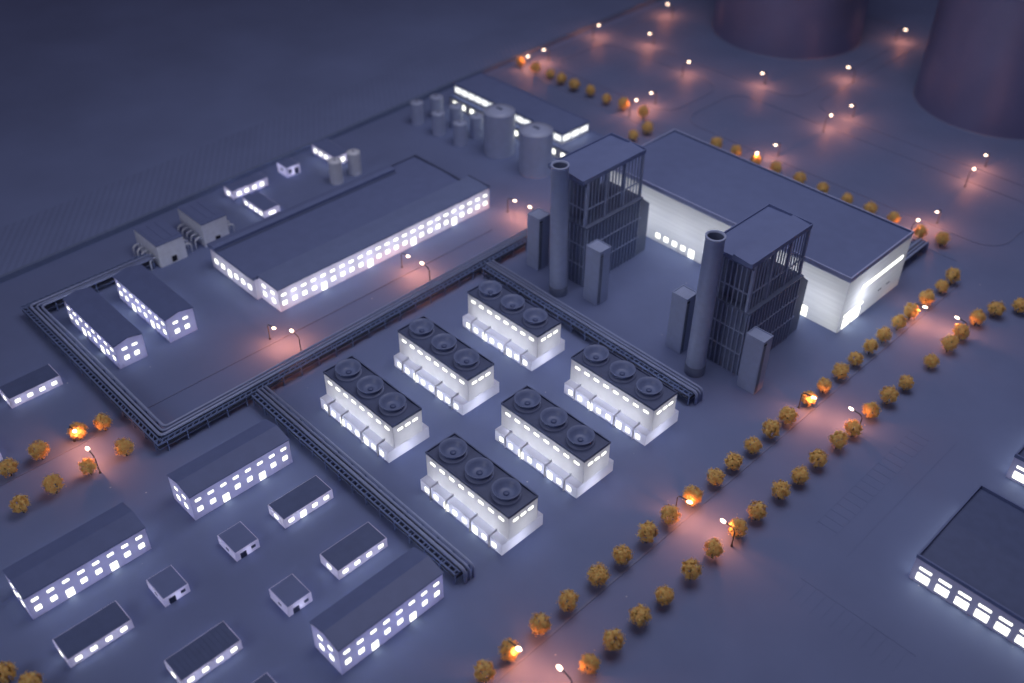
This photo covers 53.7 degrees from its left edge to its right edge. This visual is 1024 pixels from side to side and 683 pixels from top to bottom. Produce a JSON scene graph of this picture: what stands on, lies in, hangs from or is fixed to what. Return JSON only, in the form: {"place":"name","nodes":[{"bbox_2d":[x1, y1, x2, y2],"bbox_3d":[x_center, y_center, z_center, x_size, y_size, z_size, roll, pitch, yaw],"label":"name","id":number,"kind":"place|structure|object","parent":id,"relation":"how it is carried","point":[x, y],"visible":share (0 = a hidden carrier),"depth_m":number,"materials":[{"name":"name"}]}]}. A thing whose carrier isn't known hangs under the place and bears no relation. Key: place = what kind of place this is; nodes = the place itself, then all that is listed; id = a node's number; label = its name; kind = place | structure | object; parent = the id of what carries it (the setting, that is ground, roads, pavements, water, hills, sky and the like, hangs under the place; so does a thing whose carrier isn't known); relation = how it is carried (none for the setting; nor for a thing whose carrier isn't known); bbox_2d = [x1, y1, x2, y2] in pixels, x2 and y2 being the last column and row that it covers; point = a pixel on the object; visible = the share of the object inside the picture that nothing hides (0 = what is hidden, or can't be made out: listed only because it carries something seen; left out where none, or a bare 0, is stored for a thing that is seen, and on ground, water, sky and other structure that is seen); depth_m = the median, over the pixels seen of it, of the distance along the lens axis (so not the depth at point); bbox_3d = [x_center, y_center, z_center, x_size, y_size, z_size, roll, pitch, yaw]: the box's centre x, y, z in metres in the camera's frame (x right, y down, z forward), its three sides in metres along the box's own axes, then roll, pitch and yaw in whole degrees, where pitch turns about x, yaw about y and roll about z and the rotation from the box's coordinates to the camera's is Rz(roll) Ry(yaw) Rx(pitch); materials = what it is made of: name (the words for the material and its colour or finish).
{"place":"outdoors","nodes":[
{"label":"outdoors","id":0,"kind":"place"},
{"bbox_2d":[177,197,234,248],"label":"pump house","id":1,"kind":"structure","parent":0,"point":[203,221],"depth_m":358.35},
{"bbox_2d":[224,172,268,200],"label":"yard building","id":2,"kind":"structure","parent":0,"point":[250,184],"depth_m":384.68,"materials":[{"name":"concrete"}]},
{"bbox_2d":[243,191,279,218],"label":"yard building","id":3,"kind":"structure","parent":0,"point":[261,204],"depth_m":374.37,"materials":[{"name":"concrete"}]},
{"bbox_2d":[0,0,645,274],"bbox_3d":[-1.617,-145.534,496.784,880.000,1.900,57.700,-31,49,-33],"label":"embankment","id":4,"kind":"structure","parent":0,"point":[34,237],"depth_m":419.99,"materials":[{"name":"concrete"}]},
{"bbox_2d":[311,139,346,164],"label":"yard building","id":5,"kind":"structure","parent":0,"point":[326,149],"depth_m":405.45,"materials":[{"name":"purple plastic"}]},
{"bbox_2d":[0,0,671,227],"bbox_3d":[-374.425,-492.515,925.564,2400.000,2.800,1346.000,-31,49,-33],"label":"shore plain","id":6,"kind":"structure","parent":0,"point":[96,94],"depth_m":477.90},
{"bbox_2d":[207,155,489,311],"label":"building","id":7,"kind":"structure","parent":0,"point":[283,260],"depth_m":353.09,"materials":[{"name":"grey concrete"}]},
{"bbox_2d":[0,0,1023,682],"bbox_3d":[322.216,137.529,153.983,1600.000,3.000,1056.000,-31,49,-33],"label":"ground","id":8,"kind":"structure","parent":0,"point":[738,612],"depth_m":285.22,"materials":[{"name":"concrete"}]},
{"bbox_2d":[0,661,17,682],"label":"amber tree","id":9,"kind":"object","parent":8,"relation":"on","point":[7,669],"visible":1,"depth_m":220.49,"materials":[{"name":"plant"}]},
{"bbox_2d":[0,457,18,477],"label":"amber tree","id":10,"kind":"object","parent":8,"relation":"on","point":[9,465],"visible":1,"depth_m":268.60,"materials":[{"name":"plant"}]},
{"bbox_2d":[8,495,30,512],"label":"amber tree","id":11,"kind":"object","parent":8,"relation":"on","point":[21,500],"visible":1,"depth_m":258.54,"materials":[{"name":"plant"}]},
{"bbox_2d":[0,364,62,407],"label":"annexe block","id":12,"kind":"structure","parent":8,"relation":"on","point":[29,386],"depth_m":295.89,"materials":[{"name":"concrete"}]},
{"bbox_2d":[18,670,45,682],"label":"amber tree","id":13,"kind":"object","parent":8,"relation":"on","point":[33,677],"visible":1,"depth_m":217.97,"materials":[{"name":"plant"}]},
{"bbox_2d":[26,439,50,459],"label":"amber tree","id":14,"kind":"object","parent":8,"relation":"on","point":[40,449],"visible":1,"depth_m":273.09,"materials":[{"name":"plant"}]},
{"bbox_2d":[41,473,64,494],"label":"amber tree","id":15,"kind":"object","parent":8,"relation":"on","point":[50,482],"visible":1,"depth_m":263.46,"materials":[{"name":"plant"}]},
{"bbox_2d":[2,502,151,619],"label":"office block","id":16,"kind":"structure","parent":8,"relation":"on","point":[53,574],"depth_m":241.31,"materials":[{"name":"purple concrete"}]},
{"bbox_2d":[67,422,88,439],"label":"amber tree","id":17,"kind":"object","parent":8,"relation":"on","point":[80,429],"visible":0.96,"depth_m":279.61,"materials":[{"name":"plant"}]},
{"bbox_2d":[78,457,97,474],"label":"amber tree","id":18,"kind":"object","parent":8,"relation":"on","point":[90,466],"visible":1,"depth_m":269.21,"materials":[{"name":"plant"}]},
{"bbox_2d":[52,600,133,667],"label":"annexe block","id":19,"kind":"structure","parent":8,"relation":"on","point":[92,634],"depth_m":230.36,"materials":[{"name":"grey concrete"}]},
{"bbox_2d":[93,412,112,430],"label":"amber tree","id":20,"kind":"object","parent":8,"relation":"on","point":[104,421],"visible":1,"depth_m":282.31,"materials":[{"name":"plant"}]},
{"bbox_2d":[62,287,147,368],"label":"office block","id":21,"kind":"structure","parent":8,"relation":"on","point":[107,329],"depth_m":309.60,"materials":[{"name":"concrete"}]},
{"bbox_2d":[114,438,134,455],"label":"amber tree","id":22,"kind":"object","parent":8,"relation":"on","point":[124,444],"visible":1,"depth_m":274.69,"materials":[{"name":"plant"}]},
{"bbox_2d":[113,264,197,342],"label":"office block","id":23,"kind":"structure","parent":8,"relation":"on","point":[158,304],"depth_m":319.75,"materials":[{"name":"concrete"}]},
{"bbox_2d":[133,217,192,269],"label":"pump house","id":24,"kind":"structure","parent":8,"relation":"on","point":[161,242],"depth_m":348.76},
{"bbox_2d":[146,565,189,606],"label":"guard hut","id":25,"kind":"object","parent":8,"relation":"on","point":[168,585],"visible":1,"depth_m":241.06,"materials":[{"name":"grey concrete"}]},
{"bbox_2d":[164,621,242,682],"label":"annexe block","id":26,"kind":"structure","parent":8,"relation":"on","point":[201,656],"depth_m":226.11,"materials":[{"name":"grey concrete"}]},
{"bbox_2d":[167,419,292,520],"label":"office block","id":27,"kind":"structure","parent":8,"relation":"on","point":[218,476],"depth_m":264.35,"materials":[{"name":"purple concrete"}]},
{"bbox_2d":[217,521,259,561],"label":"guard hut","id":28,"kind":"object","parent":8,"relation":"on","point":[238,541],"visible":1,"depth_m":251.61,"materials":[{"name":"grey concrete"}]},
{"bbox_2d":[20,228,526,450],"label":"pipe rack","id":29,"kind":"object","parent":8,"relation":"on","point":[138,416],"visible":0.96,"depth_m":309.52,"materials":[{"name":"grey metal"}]},
{"bbox_2d":[277,157,300,177],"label":"yard hut","id":30,"kind":"object","parent":8,"relation":"on","point":[288,167],"visible":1,"depth_m":397.16,"materials":[{"name":"concrete"}]},
{"bbox_2d":[269,574,312,616],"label":"guard hut","id":31,"kind":"object","parent":8,"relation":"on","point":[291,595],"visible":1,"depth_m":238.72,"materials":[{"name":"grey concrete"}]},
{"bbox_2d":[268,475,333,528],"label":"annexe block","id":32,"kind":"structure","parent":8,"relation":"on","point":[296,504],"depth_m":261.58,"materials":[{"name":"concrete"}]},
{"bbox_2d":[147,229,491,407],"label":"kerb","id":33,"kind":"structure","parent":8,"relation":"on","point":[312,322],"depth_m":324.16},
{"bbox_2d":[0,0,659,283],"bbox_3d":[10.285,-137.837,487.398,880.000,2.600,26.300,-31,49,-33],"label":"shore wall","id":34,"kind":"structure","parent":8,"relation":"on","point":[19,271],"depth_m":405.46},
{"bbox_2d":[328,157,343,184],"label":"tank","id":35,"kind":"object","parent":8,"relation":"on","point":[335,170],"visible":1,"depth_m":389.44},
{"bbox_2d":[319,522,387,579],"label":"annexe block","id":36,"kind":"structure","parent":8,"relation":"on","point":[351,552],"depth_m":249.30,"materials":[{"name":"grey concrete"}]},
{"bbox_2d":[346,149,361,175],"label":"tank","id":37,"kind":"object","parent":8,"relation":"on","point":[354,162],"visible":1,"depth_m":394.87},
{"bbox_2d":[251,385,474,584],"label":"pipe rack","id":38,"kind":"object","parent":8,"relation":"on","point":[437,550],"visible":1,"depth_m":264.33,"materials":[{"name":"grey metal"}]},
{"bbox_2d":[320,355,428,462],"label":"cooling block","id":39,"kind":"structure","parent":8,"relation":"on","point":[374,411],"depth_m":280.19,"materials":[{"name":"white plastic"}]},
{"bbox_2d":[309,547,443,674],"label":"office block","id":40,"kind":"structure","parent":8,"relation":"on","point":[355,626],"depth_m":229.34,"materials":[{"name":"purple concrete"}]},
{"bbox_2d":[410,99,423,125],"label":"tank","id":41,"kind":"object","parent":8,"relation":"on","point":[417,112],"visible":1,"depth_m":428.58,"materials":[{"name":"metal"}]},
{"bbox_2d":[430,94,442,117],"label":"tank","id":42,"kind":"object","parent":8,"relation":"on","point":[436,101],"visible":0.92,"depth_m":432.00,"materials":[{"name":"metal"}]},
{"bbox_2d":[431,110,444,136],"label":"tank","id":43,"kind":"object","parent":8,"relation":"on","point":[438,123],"visible":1,"depth_m":420.96,"materials":[{"name":"metal"}]},
{"bbox_2d":[394,316,498,414],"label":"cooling block","id":44,"kind":"structure","parent":8,"relation":"on","point":[448,368],"depth_m":295.19,"materials":[{"name":"concrete"}]},
{"bbox_2d":[449,103,462,128],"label":"tank","id":45,"kind":"object","parent":8,"relation":"on","point":[456,111],"visible":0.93,"depth_m":425.51,"materials":[{"name":"metal"}]},
{"bbox_2d":[453,119,466,146],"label":"tank","id":46,"kind":"object","parent":8,"relation":"on","point":[460,132],"visible":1,"depth_m":414.33,"materials":[{"name":"metal"}]},
{"bbox_2d":[469,113,482,139],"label":"tank","id":47,"kind":"object","parent":8,"relation":"on","point":[476,126],"visible":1,"depth_m":419.24,"materials":[{"name":"metal"}]},
{"bbox_2d":[420,433,542,554],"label":"cooling block","id":48,"kind":"structure","parent":8,"relation":"on","point":[487,500],"depth_m":255.95,"materials":[{"name":"white concrete"}]},
{"bbox_2d":[474,659,496,682],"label":"amber tree","id":49,"kind":"object","parent":8,"relation":"on","point":[487,666],"visible":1,"depth_m":221.08,"materials":[{"name":"plant"}]},
{"bbox_2d":[483,103,514,158],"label":"silo","id":50,"kind":"object","parent":8,"relation":"on","point":[499,130],"visible":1,"depth_m":403.67,"materials":[{"name":"grey paint"}]},
{"bbox_2d":[497,638,520,662],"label":"amber tree","id":51,"kind":"object","parent":8,"relation":"on","point":[506,649],"visible":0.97,"depth_m":225.64,"materials":[{"name":"plant"}]},
{"bbox_2d":[463,278,564,370],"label":"cooling block","id":52,"kind":"structure","parent":8,"relation":"on","point":[521,330],"depth_m":310.75,"materials":[{"name":"white concrete"}]},
{"bbox_2d":[519,122,552,178],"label":"silo","id":53,"kind":"object","parent":8,"relation":"on","point":[535,147],"visible":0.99,"depth_m":391.70,"materials":[{"name":"grey paint"}]},
{"bbox_2d":[527,207,549,270],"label":"stair shaft","id":54,"kind":"object","parent":8,"relation":"on","point":[538,227],"visible":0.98,"depth_m":342.15,"materials":[{"name":"grey paint"}]},
{"bbox_2d":[528,611,551,636],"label":"amber tree","id":55,"kind":"object","parent":8,"relation":"on","point":[540,624],"visible":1,"depth_m":230.74,"materials":[{"name":"plant"}]},
{"bbox_2d":[495,385,613,497],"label":"cooling block","id":56,"kind":"structure","parent":8,"relation":"on","point":[557,445],"depth_m":270.97,"materials":[{"name":"white concrete"}]},
{"bbox_2d":[549,160,569,297],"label":"chimney","id":57,"kind":"object","parent":8,"relation":"on","point":[558,286],"visible":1,"depth_m":320.36,"materials":[{"name":"grey paint"}]},
{"bbox_2d":[556,589,579,611],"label":"amber tree","id":58,"kind":"object","parent":8,"relation":"on","point":[570,597],"visible":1,"depth_m":236.04,"materials":[{"name":"plant"}]},
{"bbox_2d":[578,652,600,676],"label":"amber tree","id":59,"kind":"object","parent":8,"relation":"on","point":[589,662],"visible":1,"depth_m":223.38,"materials":[{"name":"plant"}]},
{"bbox_2d":[482,260,702,405],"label":"pipe rack","id":60,"kind":"object","parent":8,"relation":"on","point":[593,333],"visible":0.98,"depth_m":316.29,"materials":[{"name":"grey metal"}]},
{"bbox_2d":[583,239,611,305],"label":"stair shaft","id":61,"kind":"object","parent":8,"relation":"on","point":[597,267],"visible":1,"depth_m":326.58,"materials":[{"name":"grey paint"}]},
{"bbox_2d":[587,561,609,587],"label":"amber tree","id":62,"kind":"object","parent":8,"relation":"on","point":[597,574],"visible":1,"depth_m":241.82,"materials":[{"name":"plant"}]},
{"bbox_2d":[602,626,625,650],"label":"amber tree","id":63,"kind":"object","parent":8,"relation":"on","point":[609,638],"visible":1,"depth_m":227.71,"materials":[{"name":"plant"}]},
{"bbox_2d":[564,341,678,445],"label":"cooling block","id":64,"kind":"structure","parent":8,"relation":"on","point":[630,399],"depth_m":286.50,"materials":[{"name":"white concrete"}]},
{"bbox_2d":[612,543,634,565],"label":"amber tree","id":65,"kind":"object","parent":8,"relation":"on","point":[623,554],"visible":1,"depth_m":246.67,"materials":[{"name":"plant"}]},
{"bbox_2d":[559,45,713,109],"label":"kerb","id":66,"kind":"structure","parent":8,"relation":"on","point":[631,98],"depth_m":470.85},
{"bbox_2d":[628,603,651,627],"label":"amber tree","id":67,"kind":"object","parent":8,"relation":"on","point":[640,612],"visible":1,"depth_m":233.36,"materials":[{"name":"plant"}]},
{"bbox_2d":[637,521,658,542],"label":"amber tree","id":68,"kind":"object","parent":8,"relation":"on","point":[648,530],"visible":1,"depth_m":251.38,"materials":[{"name":"plant"}]},
{"bbox_2d":[653,584,674,605],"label":"amber tree","id":69,"kind":"object","parent":8,"relation":"on","point":[666,593],"visible":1,"depth_m":238.06,"materials":[{"name":"plant"}]},
{"bbox_2d":[658,504,680,524],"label":"amber tree","id":70,"kind":"object","parent":8,"relation":"on","point":[670,512],"visible":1,"depth_m":256.67,"materials":[{"name":"plant"}]},
{"bbox_2d":[665,285,696,353],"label":"stair shaft","id":71,"kind":"object","parent":8,"relation":"on","point":[683,299],"visible":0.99,"depth_m":307.50,"materials":[{"name":"grey paint"}]},
{"bbox_2d":[680,557,703,579],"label":"amber tree","id":72,"kind":"object","parent":8,"relation":"on","point":[688,565],"visible":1,"depth_m":242.90,"materials":[{"name":"plant"}]},
{"bbox_2d":[682,484,704,505],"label":"amber tree","id":73,"kind":"object","parent":8,"relation":"on","point":[691,493],"visible":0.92,"depth_m":261.87,"materials":[{"name":"plant"}]},
{"bbox_2d":[684,230,726,377],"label":"chimney","id":74,"kind":"object","parent":8,"relation":"on","point":[707,287],"visible":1,"depth_m":288.62,"materials":[{"name":"grey paint"}]},
{"bbox_2d":[703,537,724,557],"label":"amber tree","id":75,"kind":"object","parent":8,"relation":"on","point":[715,547],"visible":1,"depth_m":248.51,"materials":[{"name":"plant"}]},
{"bbox_2d":[706,467,725,485],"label":"amber tree","id":76,"kind":"object","parent":8,"relation":"on","point":[714,476],"visible":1,"depth_m":267.66,"materials":[{"name":"plant"}]},
{"bbox_2d":[492,282,960,682],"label":"kerb","id":77,"kind":"structure","parent":8,"relation":"on","point":[682,521],"depth_m":265.66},
{"bbox_2d":[724,451,743,470],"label":"amber tree","id":78,"kind":"object","parent":8,"relation":"on","point":[734,461],"visible":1,"depth_m":272.21,"materials":[{"name":"plant"}]},
{"bbox_2d":[727,517,747,539],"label":"amber tree","id":79,"kind":"object","parent":8,"relation":"on","point":[736,524],"visible":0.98,"depth_m":253.46,"materials":[{"name":"plant"}]},
{"bbox_2d":[743,436,763,453],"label":"amber tree","id":80,"kind":"object","parent":8,"relation":"on","point":[756,445],"visible":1,"depth_m":277.06,"materials":[{"name":"plant"}]},
{"bbox_2d":[737,326,773,394],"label":"stair shaft","id":81,"kind":"object","parent":8,"relation":"on","point":[755,356],"visible":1,"depth_m":293.42,"materials":[{"name":"grey paint"}]},
{"bbox_2d":[746,499,768,519],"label":"amber tree","id":82,"kind":"object","parent":8,"relation":"on","point":[757,511],"visible":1,"depth_m":258.04,"materials":[{"name":"plant"}]},
{"bbox_2d":[610,129,913,332],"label":"turbine hall","id":83,"kind":"structure","parent":8,"relation":"on","point":[694,190],"depth_m":342.93,"materials":[{"name":"metal"}]},
{"bbox_2d":[623,0,912,96],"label":"kerb","id":84,"kind":"structure","parent":8,"relation":"on","point":[756,85],"depth_m":490.35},
{"bbox_2d":[762,418,780,438],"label":"amber tree","id":85,"kind":"object","parent":8,"relation":"on","point":[771,426],"visible":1,"depth_m":281.61,"materials":[{"name":"plant"}]},
{"bbox_2d":[771,479,790,499],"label":"amber tree","id":86,"kind":"object","parent":8,"relation":"on","point":[780,489],"visible":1,"depth_m":263.64,"materials":[{"name":"plant"}]},
{"bbox_2d":[777,406,798,423],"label":"amber tree","id":87,"kind":"object","parent":8,"relation":"on","point":[788,414],"visible":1,"depth_m":286.13,"materials":[{"name":"plant"}]},
{"bbox_2d":[711,0,868,60],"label":"cooling tower","id":88,"kind":"structure","parent":8,"relation":"on","point":[802,30],"depth_m":483.64,"materials":[{"name":"concrete"}]},
{"bbox_2d":[789,465,810,485],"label":"amber tree","id":89,"kind":"object","parent":8,"relation":"on","point":[801,473],"visible":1,"depth_m":268.14,"materials":[{"name":"plant"}]},
{"bbox_2d":[809,448,828,467],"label":"amber tree","id":90,"kind":"object","parent":8,"relation":"on","point":[816,454],"visible":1,"depth_m":272.91,"materials":[{"name":"plant"}]},
{"bbox_2d":[827,430,848,449],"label":"amber tree","id":91,"kind":"object","parent":8,"relation":"on","point":[836,436],"visible":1,"depth_m":278.48,"materials":[{"name":"plant"}]},
{"bbox_2d":[832,361,850,379],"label":"amber tree","id":92,"kind":"object","parent":8,"relation":"on","point":[841,372],"visible":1,"depth_m":301.84,"materials":[{"name":"plant"}]},
{"bbox_2d":[843,418,864,436],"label":"amber tree","id":93,"kind":"object","parent":8,"relation":"on","point":[853,427],"visible":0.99,"depth_m":282.75,"materials":[{"name":"plant"}]},
{"bbox_2d":[690,95,1023,245],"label":"kerb","id":94,"kind":"structure","parent":8,"relation":"on","point":[851,190],"depth_m":405.36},
{"bbox_2d":[861,400,881,418],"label":"amber tree","id":95,"kind":"object","parent":8,"relation":"on","point":[870,408],"visible":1,"depth_m":288.51,"materials":[{"name":"plant"}]},
{"bbox_2d":[790,430,955,670],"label":"parking bay marking","id":96,"kind":"object","parent":8,"relation":"on","point":[869,532],"visible":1,"depth_m":263.80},
{"bbox_2d":[879,385,899,404],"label":"amber tree","id":97,"kind":"object","parent":8,"relation":"on","point":[888,393],"visible":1,"depth_m":292.78,"materials":[{"name":"plant"}]},
{"bbox_2d":[904,237,928,265],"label":"pipe rack","id":98,"kind":"object","parent":8,"relation":"on","point":[916,247],"visible":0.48,"depth_m":354.32,"materials":[{"name":"grey metal"}]},
{"bbox_2d":[819,41,1023,186],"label":"kerb","id":99,"kind":"structure","parent":8,"relation":"on","point":[895,137],"depth_m":433.54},
{"bbox_2d":[940,334,959,351],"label":"amber tree","id":100,"kind":"object","parent":8,"relation":"on","point":[949,342],"visible":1,"depth_m":312.02,"materials":[{"name":"plant"}]},
{"bbox_2d":[909,484,1023,649],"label":"workshop","id":101,"kind":"structure","parent":8,"relation":"on","point":[969,560],"depth_m":242.27,"materials":[{"name":"grey concrete"}]},
{"bbox_2d":[912,0,1023,140],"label":"cooling tower","id":102,"kind":"structure","parent":8,"relation":"on","point":[970,78],"depth_m":419.11,"materials":[{"name":"concrete"}]},
{"bbox_2d":[1005,445,1023,485],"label":"workshop","id":103,"kind":"structure","parent":8,"relation":"on","point":[1015,472],"depth_m":270.55,"materials":[{"name":"purple plastic"}]},
{"bbox_2d":[449,72,602,158],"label":"control building","id":104,"kind":"structure","parent":0,"point":[479,92],"depth_m":424.38,"materials":[{"name":"white concrete"}]},
{"bbox_2d":[548,132,649,286],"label":"boiler house","id":105,"kind":"structure","parent":0,"point":[612,214],"depth_m":332.03,"materials":[{"name":"metal"}]},
{"bbox_2d":[707,203,812,374],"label":"boiler house","id":106,"kind":"structure","parent":0,"point":[759,286],"depth_m":296.65,"materials":[{"name":"metal"}]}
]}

